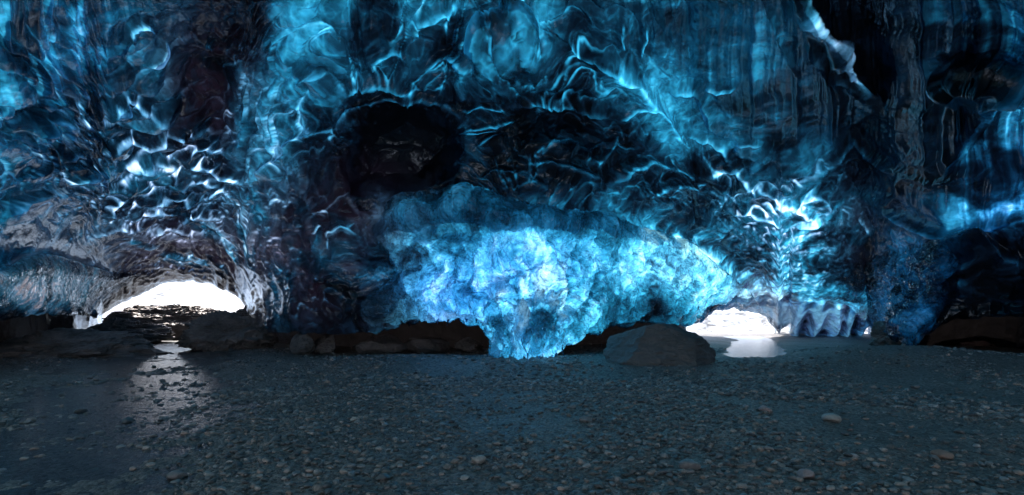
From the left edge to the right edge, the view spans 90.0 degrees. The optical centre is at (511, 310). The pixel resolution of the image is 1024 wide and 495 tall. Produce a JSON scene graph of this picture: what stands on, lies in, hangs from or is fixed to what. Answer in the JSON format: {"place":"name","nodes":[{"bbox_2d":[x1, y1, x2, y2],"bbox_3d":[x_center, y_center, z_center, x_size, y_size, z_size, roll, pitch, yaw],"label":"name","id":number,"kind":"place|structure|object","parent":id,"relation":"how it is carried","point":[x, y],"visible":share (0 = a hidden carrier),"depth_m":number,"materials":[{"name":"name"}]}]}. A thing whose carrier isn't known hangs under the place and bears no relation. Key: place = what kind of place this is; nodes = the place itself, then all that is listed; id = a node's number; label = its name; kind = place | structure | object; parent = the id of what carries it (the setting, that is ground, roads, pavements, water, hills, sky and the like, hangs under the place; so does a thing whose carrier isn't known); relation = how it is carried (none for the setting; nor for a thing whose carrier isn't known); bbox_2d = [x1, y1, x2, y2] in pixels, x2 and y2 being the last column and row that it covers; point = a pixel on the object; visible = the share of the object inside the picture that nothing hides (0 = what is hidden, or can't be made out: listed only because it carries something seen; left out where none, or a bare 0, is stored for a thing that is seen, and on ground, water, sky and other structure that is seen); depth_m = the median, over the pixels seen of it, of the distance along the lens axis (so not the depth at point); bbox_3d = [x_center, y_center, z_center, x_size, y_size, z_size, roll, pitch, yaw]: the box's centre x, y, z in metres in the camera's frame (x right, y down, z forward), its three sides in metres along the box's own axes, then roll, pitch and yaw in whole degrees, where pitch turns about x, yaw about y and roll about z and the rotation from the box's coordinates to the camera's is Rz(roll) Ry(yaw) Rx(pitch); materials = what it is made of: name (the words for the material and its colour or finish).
{"place":"outdoors","nodes":[
{"label":"outdoors","id":0,"kind":"place"},
{"bbox_2d":[1,339,262,433],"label":"stream water","id":1,"kind":"structure","parent":0,"point":[171,346],"depth_m":8.98,"materials":[{"name":"grey liquid"}]},
{"bbox_2d":[73,408,87,413],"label":"loose stone","id":2,"kind":"object","parent":1,"relation":"in","point":[78,410],"visible":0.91,"depth_m":5.22,"materials":[{"name":"grey stone"}]},
{"bbox_2d":[121,417,134,424],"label":"loose stone","id":3,"kind":"object","parent":1,"relation":"on","point":[127,420],"visible":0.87,"depth_m":4.73,"materials":[{"name":"grey stone"}]},
{"bbox_2d":[103,281,867,333],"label":"snow slope","id":4,"kind":"structure","parent":0,"point":[733,320],"depth_m":28.37,"materials":[{"name":"white snow"}]},
{"bbox_2d":[0,0,1023,347],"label":"ice vault","id":5,"kind":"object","parent":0,"point":[578,104],"visible":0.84,"depth_m":9.59,"materials":[{"name":"blue ice"}]},
{"bbox_2d":[0,254,140,320],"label":"ice ledge","id":6,"kind":"object","parent":5,"relation":"attached to","point":[42,284],"visible":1,"depth_m":11.06,"materials":[{"name":"ice"}]},
{"bbox_2d":[35,92,260,280],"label":"scalloped ice","id":7,"kind":"structure","parent":5,"relation":"attached to","point":[160,191],"depth_m":12.75,"materials":[{"name":"blue ice"}]},
{"bbox_2d":[331,100,465,204],"bbox_3d":[-2.190,-3.008,10.040,2.714,1.876,2.285,0,0,0],"label":"ice hollow","id":8,"kind":"object","parent":5,"relation":"attached to","point":[385,151],"visible":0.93,"depth_m":10.40,"materials":[{"name":"black ice"}]},
{"bbox_2d":[350,182,780,360],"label":"hanging ice","id":9,"kind":"structure","parent":5,"relation":"attached to","point":[516,279],"depth_m":9.90,"materials":[{"name":"blue ice"}]},
{"bbox_2d":[683,0,822,181],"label":"fluted ice","id":10,"kind":"structure","parent":5,"relation":"attached to","point":[749,89],"depth_m":9.47,"materials":[{"name":"blue ice"}]},
{"bbox_2d":[687,159,842,318],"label":"rippled ice","id":11,"kind":"structure","parent":5,"relation":"attached to","point":[776,236],"depth_m":14.33,"materials":[{"name":"blue ice"}]},
{"bbox_2d":[786,299,868,336],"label":"ribbed ice","id":12,"kind":"structure","parent":5,"relation":"attached to","point":[823,317],"depth_m":18.08,"materials":[{"name":"blue ice"}]},
{"bbox_2d":[772,0,883,121],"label":"ice fin","id":13,"kind":"object","parent":5,"relation":"attached to","point":[825,60],"visible":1,"depth_m":7.81,"materials":[{"name":"blue ice"}]},
{"bbox_2d":[838,240,961,345],"bbox_3d":[11.224,-0.339,15.970,1.832,2.570,10.549,0,0,25],"label":"ice fang","id":14,"kind":"object","parent":5,"relation":"hanging from","point":[906,295],"visible":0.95,"depth_m":12.34,"materials":[{"name":"blue ice"}]},
{"bbox_2d":[925,49,1023,181],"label":"ice hood","id":15,"kind":"object","parent":5,"relation":"attached to","point":[970,95],"visible":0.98,"depth_m":7.38,"materials":[{"name":"blue ice"}]},
{"bbox_2d":[0,333,1023,494],"bbox_3d":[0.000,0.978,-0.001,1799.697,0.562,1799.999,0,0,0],"label":"gravel floor","id":16,"kind":"structure","parent":0,"point":[70,477],"depth_m":4.39,"materials":[{"name":"grey gravel"}]},
{"bbox_2d":[0,327,169,357],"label":"rock outcrop","id":17,"kind":"object","parent":16,"relation":"on","point":[73,342],"visible":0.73,"depth_m":11.34,"materials":[{"name":"grey stone"}]},
{"bbox_2d":[87,317,175,342],"bbox_3d":[-12.357,0.786,16.007,3.124,1.148,1.912,0,0,-39],"label":"rock outcrop","id":18,"kind":"object","parent":16,"relation":"on","point":[155,332],"visible":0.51,"depth_m":15.94,"materials":[{"name":"grey stone"}]},
{"bbox_2d":[102,304,230,338],"bbox_3d":[-12.345,0.665,19.418,5.506,1.820,3.061,0,0,0],"label":"sediment mound","id":19,"kind":"object","parent":16,"relation":"on","point":[175,317],"visible":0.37,"depth_m":18.45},
{"bbox_2d":[166,470,187,479],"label":"loose stone","id":20,"kind":"object","parent":16,"relation":"on","point":[174,475],"visible":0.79,"depth_m":3.16,"materials":[{"name":"grey stone"}]},
{"bbox_2d":[175,310,279,350],"bbox_3d":[-7.467,0.644,13.729,2.324,1.344,1.850,0,0,0],"label":"rock outcrop","id":21,"kind":"object","parent":16,"relation":"on","point":[219,330],"visible":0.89,"depth_m":13.19,"materials":[{"name":"grey stone"}]},
{"bbox_2d":[236,306,247,316],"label":"rock outcrop","id":22,"kind":"object","parent":16,"relation":"on","point":[243,312],"visible":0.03,"depth_m":17.18,"materials":[{"name":"black stone"}]},
{"bbox_2d":[289,333,315,354],"bbox_3d":[-4.793,0.775,11.725,0.578,0.623,0.522,0,0,0],"label":"boulder","id":23,"kind":"object","parent":16,"relation":"on","point":[300,344],"visible":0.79,"depth_m":11.59,"materials":[{"name":"grey stone"}]},
{"bbox_2d":[314,333,334,353],"bbox_3d":[-4.434,0.803,12.091,0.500,0.532,0.510,0,0,-19],"label":"boulder","id":24,"kind":"object","parent":16,"relation":"on","point":[325,343],"visible":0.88,"depth_m":11.94,"materials":[{"name":"grey stone"}]},
{"bbox_2d":[354,333,407,353],"bbox_3d":[-3.074,0.829,12.072,1.287,0.567,0.821,0,0,0],"label":"boulder","id":25,"kind":"object","parent":16,"relation":"on","point":[386,343],"visible":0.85,"depth_m":11.81,"materials":[{"name":"grey stone"}]},
{"bbox_2d":[375,474,389,480],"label":"loose stone","id":26,"kind":"object","parent":16,"relation":"on","point":[382,477],"visible":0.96,"depth_m":2.98,"materials":[{"name":"grey stone"}]},
{"bbox_2d":[405,337,448,353],"bbox_3d":[-2.030,0.873,12.293,1.020,0.445,0.809,0,0,0],"label":"boulder","id":27,"kind":"object","parent":16,"relation":"on","point":[430,345],"visible":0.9,"depth_m":11.98,"materials":[{"name":"grey stone"}]},
{"bbox_2d":[454,337,481,351],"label":"boulder","id":28,"kind":"object","parent":16,"relation":"on","point":[467,344],"visible":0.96,"depth_m":12.29,"materials":[{"name":"grey stone"}]},
{"bbox_2d":[471,455,486,463],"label":"loose stone","id":29,"kind":"object","parent":16,"relation":"on","point":[480,459],"visible":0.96,"depth_m":3.30,"materials":[{"name":"grey stone"}]},
{"bbox_2d":[0,377,1023,494],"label":"gravel stones","id":30,"kind":"object","parent":16,"relation":"on","point":[779,448],"visible":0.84,"depth_m":3.88,"materials":[{"name":"grey gravel"}]},
{"bbox_2d":[569,404,576,408],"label":"loose stone","id":31,"kind":"object","parent":16,"relation":"on","point":[573,406],"visible":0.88,"depth_m":5.22,"materials":[{"name":"grey stone"}]},
{"bbox_2d":[579,416,591,422],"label":"loose stone","id":32,"kind":"object","parent":16,"relation":"on","point":[584,419],"visible":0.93,"depth_m":4.53,"materials":[{"name":"grey stone"}]},
{"bbox_2d":[603,323,715,365],"bbox_3d":[2.723,0.899,9.400,2.051,1.333,1.266,0,0,0],"label":"boulder","id":33,"kind":"object","parent":16,"relation":"on","point":[661,344],"visible":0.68,"depth_m":9.02,"materials":[{"name":"grey stone"}]},
{"bbox_2d":[678,459,700,470],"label":"loose stone","id":34,"kind":"object","parent":16,"relation":"on","point":[685,464],"visible":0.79,"depth_m":3.17,"materials":[{"name":"grey stone"}]},
{"bbox_2d":[758,405,772,412],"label":"loose stone","id":35,"kind":"object","parent":16,"relation":"on","point":[764,408],"visible":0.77,"depth_m":4.94,"materials":[{"name":"grey stone"}]},
{"bbox_2d":[796,468,814,478],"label":"loose stone","id":36,"kind":"object","parent":16,"relation":"on","point":[803,473],"visible":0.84,"depth_m":3.04,"materials":[{"name":"grey stone"}]},
{"bbox_2d":[821,413,841,422],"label":"loose stone","id":37,"kind":"object","parent":16,"relation":"on","point":[832,417],"visible":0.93,"depth_m":4.50,"materials":[{"name":"grey stone"}]},
{"bbox_2d":[869,321,901,345],"bbox_3d":[9.987,0.701,13.627,0.835,1.077,0.833,0,0,24],"label":"rock outcrop","id":38,"kind":"object","parent":16,"relation":"on","point":[879,336],"visible":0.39,"depth_m":13.55,"materials":[{"name":"grey stone"}]},
{"bbox_2d":[911,385,919,388],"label":"loose stone","id":39,"kind":"object","parent":16,"relation":"on","point":[915,386],"visible":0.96,"depth_m":6.61,"materials":[{"name":"grey stone"}]},
{"bbox_2d":[930,449,953,458],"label":"loose stone","id":40,"kind":"object","parent":16,"relation":"on","point":[942,454],"visible":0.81,"depth_m":3.47,"materials":[{"name":"grey stone"}]},
{"bbox_2d":[956,341,994,346],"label":"sediment bank","id":41,"kind":"structure","parent":16,"relation":"on","point":[979,343],"depth_m":14.10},
{"bbox_2d":[0,344,1023,423],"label":"fine gravel","id":42,"kind":"structure","parent":0,"point":[940,400],"depth_m":7.24,"materials":[{"name":"grey gravel"}]},
{"bbox_2d":[723,336,786,357],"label":"pool water","id":43,"kind":"structure","parent":0,"point":[748,345],"depth_m":14.29,"materials":[{"name":"white liquid"}]}
]}

